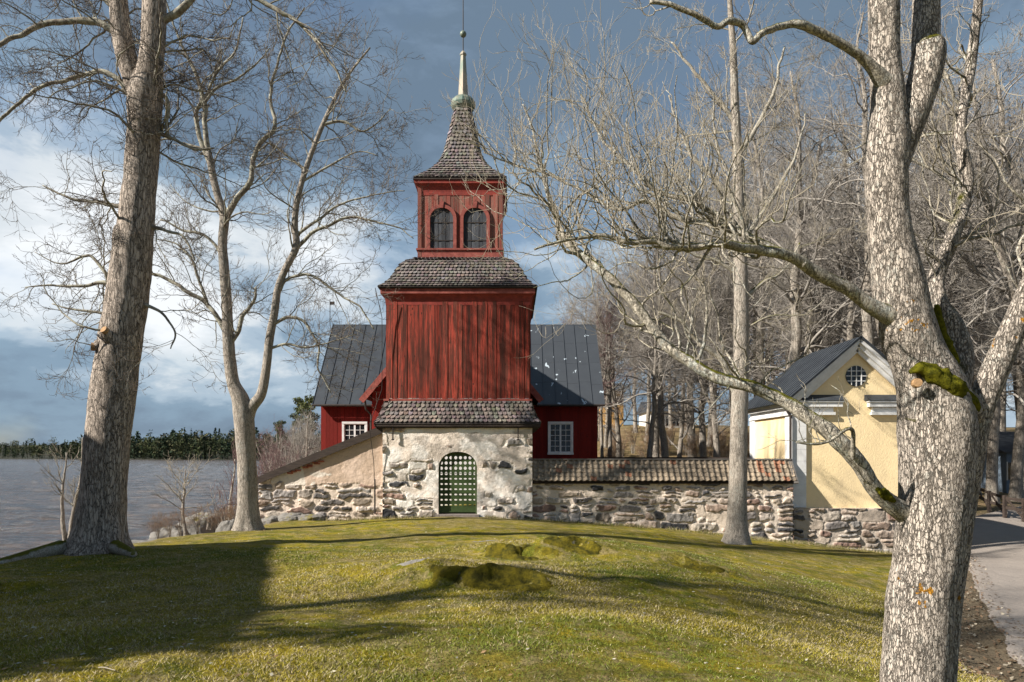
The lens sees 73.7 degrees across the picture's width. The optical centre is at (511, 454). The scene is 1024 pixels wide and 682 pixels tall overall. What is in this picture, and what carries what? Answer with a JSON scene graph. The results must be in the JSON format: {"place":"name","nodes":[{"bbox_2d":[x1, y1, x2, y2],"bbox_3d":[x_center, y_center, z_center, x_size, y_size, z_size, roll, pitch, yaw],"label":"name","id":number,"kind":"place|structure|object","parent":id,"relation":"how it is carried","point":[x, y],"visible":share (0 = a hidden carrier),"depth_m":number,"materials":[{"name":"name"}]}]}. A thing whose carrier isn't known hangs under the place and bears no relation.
{"place":"outdoors","nodes":[
{"label":"outdoors","id":0,"kind":"place"},
{"bbox_2d":[0,459,272,557],"bbox_3d":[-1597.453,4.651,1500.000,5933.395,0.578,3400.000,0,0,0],"label":"water","id":1,"kind":"structure","parent":0,"point":[30,512],"depth_m":77.77,"materials":[{"name":"liquid"}]},
{"bbox_2d":[0,445,272,459],"bbox_3d":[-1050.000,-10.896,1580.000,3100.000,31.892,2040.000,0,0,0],"label":"shore","id":2,"kind":"structure","parent":0,"point":[19,456],"depth_m":745.00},
{"bbox_2d":[0,427,320,459],"bbox_3d":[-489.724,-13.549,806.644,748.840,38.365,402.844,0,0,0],"label":"forest","id":3,"kind":"object","parent":2,"relation":"on","point":[180,445],"visible":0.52,"depth_m":668.00,"materials":[{"name":"plant"}]},
{"bbox_2d":[0,425,1023,681],"bbox_3d":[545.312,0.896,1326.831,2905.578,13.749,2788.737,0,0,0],"label":"ground","id":4,"kind":"structure","parent":0,"point":[854,569],"depth_m":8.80,"materials":[{"name":"plant"}]},
{"bbox_2d":[33,433,82,540],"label":"lichened tree","id":5,"kind":"object","parent":4,"relation":"on","point":[65,534],"visible":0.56,"depth_m":20.90,"materials":[{"name":"grey plant"}]},
{"bbox_2d":[146,512,166,538],"bbox_3d":[-11.571,2.250,22.243,0.682,1.045,0.640,0,0,0],"label":"brush","id":6,"kind":"object","parent":4,"relation":"on","point":[157,531],"visible":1,"depth_m":22.26,"materials":[{"name":"brown plant"}]},
{"bbox_2d":[161,513,177,536],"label":"brush","id":7,"kind":"object","parent":4,"relation":"on","point":[170,526],"visible":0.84,"depth_m":22.66,"materials":[{"name":"brown plant"}]},
{"bbox_2d":[149,525,190,539],"bbox_3d":[-11.681,3.050,23.608,1.672,1.233,1.471,0,0,0],"label":"shore rock","id":8,"kind":"object","parent":4,"relation":"on","point":[163,533],"visible":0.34,"depth_m":23.19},
{"bbox_2d":[168,505,189,535],"bbox_3d":[-10.882,2.147,22.297,0.704,1.080,0.662,0,0,0],"label":"brush","id":9,"kind":"object","parent":4,"relation":"on","point":[179,528],"visible":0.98,"depth_m":22.31,"materials":[{"name":"brown plant"}]},
{"bbox_2d":[152,448,218,535],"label":"leaning sapling","id":10,"kind":"object","parent":4,"relation":"on","point":[184,526],"visible":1,"depth_m":23.31,"materials":[{"name":"grey plant"}]},
{"bbox_2d":[186,505,206,533],"bbox_3d":[-10.420,2.103,22.532,0.699,1.072,0.656,0,0,0],"label":"brush","id":11,"kind":"object","parent":4,"relation":"on","point":[198,519],"visible":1,"depth_m":22.55,"materials":[{"name":"brown plant"}]},
{"bbox_2d":[176,511,223,534],"bbox_3d":[-12.093,3.441,27.053,2.594,2.355,2.572,0,0,0],"label":"shore rock","id":12,"kind":"object","parent":4,"relation":"on","point":[202,527],"visible":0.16,"depth_m":26.25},
{"bbox_2d":[202,503,214,529],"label":"bank bush","id":13,"kind":"object","parent":4,"relation":"on","point":[208,525],"visible":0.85,"depth_m":24.98,"materials":[{"name":"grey plant"}]},
{"bbox_2d":[0,0,417,563],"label":"leaning tree","id":14,"kind":"object","parent":4,"relation":"on","point":[99,524],"visible":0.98,"depth_m":13.77,"materials":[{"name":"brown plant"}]},
{"bbox_2d":[208,477,236,523],"bbox_3d":[-10.576,1.854,25.053,1.290,2.086,0.932,0,0,32],"label":"thorn bush","id":15,"kind":"object","parent":4,"relation":"on","point":[220,493],"visible":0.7,"depth_m":24.96,"materials":[{"name":"brown plant"}]},
{"bbox_2d":[215,519,234,531],"bbox_3d":[-9.099,2.532,22.034,0.899,0.896,1.116,0,0,22],"label":"shore rock","id":16,"kind":"object","parent":4,"relation":"on","point":[226,525],"visible":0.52,"depth_m":21.63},
{"bbox_2d":[220,434,236,518],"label":"pruned tree","id":17,"kind":"object","parent":4,"relation":"on","point":[232,482],"visible":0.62,"depth_m":28.43,"materials":[{"name":"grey plant"}]},
{"bbox_2d":[77,0,450,530],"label":"forked tree","id":18,"kind":"object","parent":4,"relation":"on","point":[245,407],"visible":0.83,"depth_m":19.93,"materials":[{"name":"grey plant"}]},
{"bbox_2d":[234,420,295,473],"bbox_3d":[-22.349,0.380,63.628,5.495,8.258,6.284,0,0,0],"label":"willow bush","id":19,"kind":"object","parent":4,"relation":"on","point":[263,438],"visible":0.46,"depth_m":62.96,"materials":[{"name":"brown plant"}]},
{"bbox_2d":[256,454,279,474],"bbox_3d":[-19.271,1.909,54.023,3.379,5.078,3.864,0,0,0],"label":"willow bush","id":20,"kind":"object","parent":4,"relation":"on","point":[265,467],"visible":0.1,"depth_m":53.68,"materials":[{"name":"brown plant"}]},
{"bbox_2d":[261,515,277,524],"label":"footing rock","id":21,"kind":"object","parent":4,"relation":"on","point":[269,519],"visible":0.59,"depth_m":23.51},
{"bbox_2d":[258,444,291,475],"bbox_3d":[-17.256,1.831,49.579,2.503,5.312,3.638,0,0,33],"label":"alder bush","id":22,"kind":"object","parent":4,"relation":"on","point":[263,458],"visible":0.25,"depth_m":48.65,"materials":[{"name":"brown plant"}]},
{"bbox_2d":[256,437,302,470],"bbox_3d":[-17.631,1.329,52.215,4.162,6.255,4.760,0,0,0],"label":"willow bush","id":23,"kind":"object","parent":4,"relation":"on","point":[277,460],"visible":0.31,"depth_m":51.69,"materials":[{"name":"brown plant"}]},
{"bbox_2d":[273,421,286,448],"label":"pine tree","id":24,"kind":"object","parent":4,"relation":"on","point":[279,423],"visible":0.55,"depth_m":169.74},
{"bbox_2d":[277,513,302,521],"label":"footing rock","id":25,"kind":"object","parent":4,"relation":"on","point":[288,516],"visible":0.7,"depth_m":23.50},
{"bbox_2d":[271,415,320,467],"bbox_3d":[-19.029,0.511,61.396,4.363,7.938,5.690,0,0,40],"label":"grey bush","id":26,"kind":"object","parent":4,"relation":"on","point":[281,439],"visible":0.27,"depth_m":60.83,"materials":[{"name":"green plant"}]},
{"bbox_2d":[288,397,309,451],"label":"pine tree","id":27,"kind":"object","parent":4,"relation":"on","point":[298,400],"visible":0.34,"depth_m":149.18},
{"bbox_2d":[280,406,320,464],"bbox_3d":[-13.611,-0.026,47.533,4.061,7.388,5.296,0,0,40],"label":"grey bush","id":28,"kind":"object","parent":4,"relation":"on","point":[306,438],"visible":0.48,"depth_m":47.16,"materials":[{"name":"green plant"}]},
{"bbox_2d":[281,417,320,464],"bbox_3d":[-17.537,0.445,60.556,4.360,7.933,5.687,0,0,40],"label":"grey bush","id":29,"kind":"object","parent":4,"relation":"on","point":[299,442],"visible":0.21,"depth_m":60.20,"materials":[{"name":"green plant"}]},
{"bbox_2d":[284,412,320,459],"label":"grey bush","id":30,"kind":"object","parent":4,"relation":"on","point":[302,432],"visible":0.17,"depth_m":76.29,"materials":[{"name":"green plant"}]},
{"bbox_2d":[293,419,320,450],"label":"willow bush","id":31,"kind":"object","parent":4,"relation":"on","point":[314,435],"visible":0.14,"depth_m":84.22,"materials":[{"name":"grey plant"}]},
{"bbox_2d":[294,394,320,437],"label":"pine tree","id":32,"kind":"object","parent":4,"relation":"on","point":[308,401],"visible":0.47,"depth_m":129.84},
{"bbox_2d":[298,514,325,520],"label":"footing rock","id":33,"kind":"object","parent":4,"relation":"on","point":[309,517],"visible":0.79,"depth_m":23.48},
{"bbox_2d":[257,428,383,519],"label":"wing wall","id":34,"kind":"structure","parent":4,"relation":"on","point":[333,481],"depth_m":24.02,"materials":[{"name":"stone"},{"name":"plaster"},{"name":"dark wood"}]},
{"bbox_2d":[396,558,428,565],"bbox_3d":[-1.323,1.594,9.512,0.867,0.340,0.327,0,0,11],"label":"mossy rock","id":35,"kind":"object","parent":4,"relation":"on","point":[409,562],"visible":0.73,"depth_m":9.43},
{"bbox_2d":[369,0,540,519],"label":"bell tower","id":36,"kind":"structure","parent":4,"relation":"on","point":[457,350],"depth_m":24.06,"materials":[{"name":"paint"}]},
{"bbox_2d":[427,199,456,247],"bbox_3d":[-2.580,-8.465,25.045,1.090,1.790,0.120,0,0,0],"label":"window frame","id":37,"kind":"structure","parent":36,"relation":"in","point":[441,203],"depth_m":25.01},
{"bbox_2d":[441,456,474,505],"bbox_3d":[-2.720,0.825,30.828,2.100,3.150,0.085,0,0,0],"label":"door","id":38,"kind":"structure","parent":36,"relation":"in","point":[446,457],"depth_m":30.80,"materials":[{"name":"paint"}]},
{"bbox_2d":[460,199,489,247],"bbox_3d":[-1.358,-8.465,25.045,1.090,1.790,0.120,0,0,0],"label":"window frame","id":39,"kind":"structure","parent":36,"relation":"in","point":[474,205],"depth_m":25.01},
{"bbox_2d":[312,302,604,505],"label":"church","id":40,"kind":"structure","parent":4,"relation":"on","point":[566,392],"depth_m":35.39,"materials":[{"name":"metal"}]},
{"bbox_2d":[342,422,367,441],"bbox_3d":[-8.092,-0.851,35.135,1.337,1.697,0.150,0,0,0],"label":"window","id":41,"kind":"structure","parent":40,"relation":"in","point":[349,430],"depth_m":35.13,"materials":[{"name":"white paint"}]},
{"bbox_2d":[547,422,573,454],"bbox_3d":[2.496,-0.851,35.135,1.337,1.697,0.150,0,0,0],"label":"window","id":42,"kind":"structure","parent":40,"relation":"in","point":[560,434],"depth_m":35.15,"materials":[{"name":"white paint"}]},
{"bbox_2d":[426,563,556,592],"bbox_3d":[-0.261,1.657,8.834,2.157,0.520,0.807,0,0,12],"label":"mossy rock","id":43,"kind":"object","parent":4,"relation":"on","point":[490,576],"visible":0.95,"depth_m":8.71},
{"bbox_2d":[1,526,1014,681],"bbox_3d":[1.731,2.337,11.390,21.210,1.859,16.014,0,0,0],"label":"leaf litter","id":44,"kind":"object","parent":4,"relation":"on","point":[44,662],"visible":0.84,"depth_m":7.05,"materials":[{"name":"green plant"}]},
{"bbox_2d":[480,543,559,559],"bbox_3d":[0.093,1.850,12.523,1.906,0.436,0.841,0,0,16],"label":"mossy rock","id":45,"kind":"object","parent":4,"relation":"on","point":[504,551],"visible":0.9,"depth_m":12.45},
{"bbox_2d":[543,535,601,554],"bbox_3d":[1.132,1.796,12.954,1.375,0.500,0.747,0,0,17],"label":"mossy rock","id":46,"kind":"object","parent":4,"relation":"on","point":[571,543],"visible":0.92,"depth_m":12.84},
{"bbox_2d":[537,244,648,436],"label":"bare tree","id":47,"kind":"object","parent":4,"relation":"on","point":[574,312],"visible":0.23,"depth_m":52.95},
{"bbox_2d":[594,313,629,447],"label":"bare tree","id":48,"kind":"object","parent":4,"relation":"on","point":[605,437],"visible":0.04,"depth_m":59.59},
{"bbox_2d":[599,383,625,425],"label":"house","id":49,"kind":"structure","parent":4,"relation":"on","point":[621,384],"depth_m":100.00,"materials":[{"name":"wood"}]},
{"bbox_2d":[558,265,671,456],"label":"bare tree","id":50,"kind":"object","parent":4,"relation":"on","point":[618,425],"visible":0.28,"depth_m":45.92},
{"bbox_2d":[584,278,645,456],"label":"birch tree","id":51,"kind":"object","parent":4,"relation":"on","point":[601,413],"visible":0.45,"depth_m":43.53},
{"bbox_2d":[604,440,629,456],"bbox_3d":[6.638,0.229,42.876,1.826,2.800,1.715,0,0,0],"label":"brush","id":52,"kind":"object","parent":4,"relation":"on","point":[613,451],"visible":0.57,"depth_m":42.95,"materials":[{"name":"brown plant"}]},
{"bbox_2d":[566,250,675,456],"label":"bare tree","id":53,"kind":"object","parent":4,"relation":"on","point":[609,429],"visible":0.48,"depth_m":43.91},
{"bbox_2d":[616,306,644,432],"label":"bare tree","id":54,"kind":"object","parent":4,"relation":"on","point":[635,419],"visible":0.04,"depth_m":78.79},
{"bbox_2d":[622,423,643,453],"bbox_3d":[9.691,-1.363,55.058,1.816,2.785,1.706,0,0,0],"label":"brush","id":55,"kind":"object","parent":4,"relation":"on","point":[631,435],"visible":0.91,"depth_m":55.10,"materials":[{"name":"beige plant"}]},
{"bbox_2d":[634,441,646,456],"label":"brush","id":56,"kind":"object","parent":4,"relation":"on","point":[639,451],"visible":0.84,"depth_m":49.73,"materials":[{"name":"beige plant"}]},
{"bbox_2d":[636,424,649,449],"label":"brush","id":57,"kind":"object","parent":4,"relation":"on","point":[643,436],"visible":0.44,"depth_m":53.30,"materials":[{"name":"beige plant"}]},
{"bbox_2d":[614,255,672,440],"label":"bare tree","id":58,"kind":"object","parent":4,"relation":"on","point":[648,414],"visible":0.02,"depth_m":65.06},
{"bbox_2d":[601,276,705,456],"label":"bare tree","id":59,"kind":"object","parent":4,"relation":"on","point":[653,415],"visible":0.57,"depth_m":39.96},
{"bbox_2d":[637,402,686,427],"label":"house","id":60,"kind":"structure","parent":4,"relation":"on","point":[642,415],"depth_m":93.52,"materials":[{"name":"metal"}]},
{"bbox_2d":[624,252,701,373],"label":"bare tree","id":61,"kind":"object","parent":4,"relation":"on","point":[653,295],"visible":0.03,"depth_m":56.07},
{"bbox_2d":[601,251,725,450],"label":"bare tree","id":62,"kind":"object","parent":4,"relation":"on","point":[641,335],"visible":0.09,"depth_m":51.33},
{"bbox_2d":[570,146,759,456],"bbox_3d":[8.970,-9.433,44.188,10.892,22.102,11.096,0,0,-41],"label":"bare tree","id":63,"kind":"object","parent":4,"relation":"on","point":[656,451],"visible":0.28,"depth_m":44.29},
{"bbox_2d":[532,459,798,541],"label":"churchyard wall","id":64,"kind":"structure","parent":4,"relation":"on","point":[689,494],"depth_m":24.03,"materials":[{"name":"stone"},{"name":"clay tile"},{"name":"dark wood"}]},
{"bbox_2d":[636,281,699,428],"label":"bare tree","id":65,"kind":"object","parent":4,"relation":"on","point":[670,416],"depth_m":87.29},
{"bbox_2d":[666,423,677,444],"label":"brush","id":66,"kind":"object","parent":4,"relation":"on","point":[675,430],"visible":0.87,"depth_m":62.88,"materials":[{"name":"beige plant"}]},
{"bbox_2d":[597,457,749,458],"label":"wall","id":67,"kind":"structure","parent":4,"relation":"on","point":[664,457],"depth_m":38.75,"materials":[{"name":"brown stone"}]},
{"bbox_2d":[616,286,732,456],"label":"bare tree","id":68,"kind":"object","parent":4,"relation":"on","point":[682,435],"visible":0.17,"depth_m":44.01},
{"bbox_2d":[597,217,755,456],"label":"bare tree","id":69,"kind":"object","parent":4,"relation":"on","point":[663,439],"visible":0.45,"depth_m":41.13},
{"bbox_2d":[618,195,757,456],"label":"bare tree","id":70,"kind":"object","parent":4,"relation":"on","point":[691,431],"visible":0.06,"depth_m":50.07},
{"bbox_2d":[682,435,696,456],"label":"brush","id":71,"kind":"object","parent":4,"relation":"on","point":[689,453],"visible":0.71,"depth_m":49.29,"materials":[{"name":"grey plant"}]},
{"bbox_2d":[630,289,762,456],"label":"bare tree","id":72,"kind":"object","parent":4,"relation":"on","point":[715,427],"visible":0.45,"depth_m":40.15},
{"bbox_2d":[686,431,707,456],"bbox_3d":[13.377,-0.605,49.690,1.758,2.696,1.651,0,0,0],"label":"brush","id":73,"kind":"object","parent":4,"relation":"on","point":[696,447],"visible":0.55,"depth_m":49.74,"materials":[{"name":"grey plant"}]},
{"bbox_2d":[671,556,724,572],"bbox_3d":[3.332,2.110,12.306,1.198,0.512,0.766,0,0,0],"label":"mossy rock","id":74,"kind":"object","parent":4,"relation":"on","point":[691,564],"visible":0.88,"depth_m":12.19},
{"bbox_2d":[628,272,771,456],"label":"bare tree","id":75,"kind":"object","parent":4,"relation":"on","point":[702,442],"visible":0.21,"depth_m":43.12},
{"bbox_2d":[649,179,763,446],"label":"bare tree","id":76,"kind":"object","parent":4,"relation":"on","point":[709,430],"visible":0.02,"depth_m":63.22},
{"bbox_2d":[617,168,804,402],"bbox_3d":[16.304,-10.682,52.219,15.122,23.082,15.849,0,0,-24],"label":"bare tree","id":77,"kind":"object","parent":4,"relation":"on","point":[719,277],"visible":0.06,"depth_m":52.62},
{"bbox_2d":[620,209,805,395],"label":"bare tree","id":78,"kind":"object","parent":4,"relation":"on","point":[731,329],"visible":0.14,"depth_m":46.91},
{"bbox_2d":[706,430,728,456],"bbox_3d":[13.182,-0.116,44.755,2.023,3.102,1.900,0,0,0],"label":"brush","id":79,"kind":"object","parent":4,"relation":"on","point":[709,450],"visible":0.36,"depth_m":44.83,"materials":[{"name":"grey plant"}]},
{"bbox_2d":[711,428,729,456],"bbox_3d":[15.287,-0.665,49.074,1.984,3.042,1.863,0,0,0],"label":"brush","id":80,"kind":"object","parent":4,"relation":"on","point":[725,442],"visible":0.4,"depth_m":49.14,"materials":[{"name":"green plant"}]},
{"bbox_2d":[438,0,1023,681],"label":"oak tree","id":81,"kind":"object","parent":4,"relation":"on","point":[946,410],"visible":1,"depth_m":4.69,"materials":[{"name":"grey plant"}]},
{"bbox_2d":[604,0,866,544],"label":"wall tree","id":82,"kind":"object","parent":4,"relation":"on","point":[736,532],"visible":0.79,"depth_m":20.87,"materials":[{"name":"grey plant"}]},
{"bbox_2d":[676,137,804,354],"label":"bare tree","id":83,"kind":"object","parent":4,"relation":"on","point":[732,209],"visible":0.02,"depth_m":54.67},
{"bbox_2d":[630,34,873,384],"bbox_3d":[16.043,-12.457,44.877,14.380,28.642,14.115,0,0,25],"label":"bare tree","id":84,"kind":"object","parent":4,"relation":"on","point":[760,190],"visible":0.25,"depth_m":43.51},
{"bbox_2d":[673,64,857,396],"bbox_3d":[20.789,-15.357,54.043,15.938,32.343,16.238,0,0,22],"label":"bare tree","id":85,"kind":"object","parent":4,"relation":"on","point":[751,167],"visible":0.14,"depth_m":53.91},
{"bbox_2d":[689,186,878,400],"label":"bare tree","id":86,"kind":"object","parent":4,"relation":"on","point":[820,341],"visible":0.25,"depth_m":37.49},
{"bbox_2d":[634,10,948,377],"bbox_3d":[13.654,-8.670,32.119,14.496,23.561,11.827,0,0,-40],"label":"bare tree","id":87,"kind":"object","parent":4,"relation":"on","point":[796,341],"visible":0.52,"depth_m":32.20,"materials":[{"name":"plant"}]},
{"bbox_2d":[733,143,854,349],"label":"bare tree","id":88,"kind":"object","parent":4,"relation":"on","point":[788,239],"visible":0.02,"depth_m":58.60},
{"bbox_2d":[724,188,880,368],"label":"bare tree","id":89,"kind":"object","parent":4,"relation":"on","point":[782,358],"visible":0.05,"depth_m":45.86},
{"bbox_2d":[706,73,929,372],"bbox_3d":[17.930,-10.021,42.023,12.341,24.586,15.126,0,0,1],"label":"bare tree","id":90,"kind":"object","parent":4,"relation":"on","point":[825,144],"visible":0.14,"depth_m":41.19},
{"bbox_2d":[748,336,897,552],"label":"yellow house","id":91,"kind":"structure","parent":4,"relation":"on","point":[835,503],"depth_m":24.53,"materials":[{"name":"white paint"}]},
{"bbox_2d":[845,366,865,385],"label":"round window","id":92,"kind":"structure","parent":91,"relation":"in","point":[855,375],"depth_m":24.50,"materials":[{"name":"glass"}]},
{"bbox_2d":[768,269,877,371],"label":"bare tree","id":93,"kind":"object","parent":4,"relation":"on","point":[822,334],"visible":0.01,"depth_m":55.15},
{"bbox_2d":[714,54,948,350],"bbox_3d":[16.525,-8.265,34.713,11.384,22.675,11.174,0,0,8],"label":"bare tree","id":94,"kind":"object","parent":4,"relation":"on","point":[849,332],"visible":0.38,"depth_m":33.66,"materials":[{"name":"plant"}]},
{"bbox_2d":[802,202,919,345],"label":"bare tree","id":95,"kind":"object","parent":4,"relation":"on","point":[860,308],"visible":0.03,"depth_m":55.63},
{"bbox_2d":[739,0,1022,344],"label":"bare tree","id":96,"kind":"object","parent":4,"relation":"on","point":[867,327],"visible":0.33,"depth_m":30.84,"materials":[{"name":"plant"}]},
{"bbox_2d":[794,71,1023,382],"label":"bare tree","id":97,"kind":"object","parent":4,"relation":"on","point":[951,293],"visible":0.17,"depth_m":29.97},
{"bbox_2d":[808,64,1016,359],"bbox_3d":[29.195,-11.396,45.413,14.309,28.506,17.538,0,0,-25],"label":"bare tree","id":98,"kind":"object","parent":4,"relation":"on","point":[944,197],"visible":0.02,"depth_m":44.33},
{"bbox_2d":[820,88,1022,375],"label":"bare tree","id":99,"kind":"object","parent":4,"relation":"on","point":[978,325],"visible":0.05,"depth_m":35.97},
{"bbox_2d":[835,165,1014,353],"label":"bare tree","id":100,"kind":"object","parent":4,"relation":"on","point":[982,331],"visible":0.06,"depth_m":41.57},
{"bbox_2d":[835,9,1023,404],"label":"bare tree","id":101,"kind":"object","parent":4,"relation":"on","point":[1006,287],"visible":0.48,"depth_m":23.57,"materials":[{"name":"plant"}]},
{"bbox_2d":[856,55,1023,503],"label":"bare tree","id":102,"kind":"object","parent":4,"relation":"on","point":[992,465],"visible":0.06,"depth_m":40.61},
{"bbox_2d":[872,67,1023,493],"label":"bare tree","id":103,"kind":"object","parent":4,"relation":"on","point":[976,361],"visible":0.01,"depth_m":45.89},
{"bbox_2d":[881,336,1014,415],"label":"bare tree","id":104,"kind":"object","parent":4,"relation":"on","point":[1006,397],"depth_m":54.13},
{"bbox_2d":[925,127,1023,501],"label":"bare tree","id":105,"kind":"object","parent":4,"relation":"on","point":[1016,479],"visible":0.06,"depth_m":42.50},
{"bbox_2d":[956,205,1017,416],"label":"bare tree","id":106,"kind":"object","parent":4,"relation":"on","point":[1014,386],"depth_m":48.74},
{"bbox_2d":[958,552,1023,681],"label":"leaf litter","id":107,"kind":"object","parent":4,"relation":"on","point":[975,670],"visible":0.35,"depth_m":11.02,"materials":[{"name":"brown dry leaves"}]},
{"bbox_2d":[970,248,1023,490],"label":"bare tree","id":108,"kind":"object","parent":4,"relation":"on","point":[1015,362],"visible":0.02,"depth_m":45.28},
{"bbox_2d":[981,431,1014,492],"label":"house","id":109,"kind":"structure","parent":4,"relation":"on","point":[1006,439],"depth_m":48.50,"materials":[{"name":"metal"}]},
{"bbox_2d":[1007,462,1010,479],"bbox_3d":[35.265,1.147,47.960,1.000,1.300,0.060,0,0,0],"label":"window","id":110,"kind":"structure","parent":109,"relation":"in","point":[1008,463],"depth_m":47.95,"materials":[{"name":"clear glass"}]},
{"bbox_2d":[979,488,1023,521],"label":"rail fence","id":111,"kind":"object","parent":4,"relation":"on","point":[1003,506],"visible":0.73,"depth_m":33.80,"materials":[{"name":"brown wood"}]},
{"bbox_2d":[1000,385,1006,430],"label":"bare tree","id":112,"kind":"object","parent":4,"relation":"on","point":[1003,422],"visible":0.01,"depth_m":76.12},
{"bbox_2d":[0,0,1023,444],"label":"sky","id":113,"kind":"structure","parent":0,"point":[431,29],"materials":[{"name":"blue"}]},
{"bbox_2d":[295,515,891,553],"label":"dry grass","id":114,"kind":"structure","parent":0,"point":[719,533],"depth_m":23.69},
{"bbox_2d":[968,506,1023,666],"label":"road","id":115,"kind":"structure","parent":0,"point":[997,548],"depth_m":18.66,"materials":[{"name":"asphalt"}]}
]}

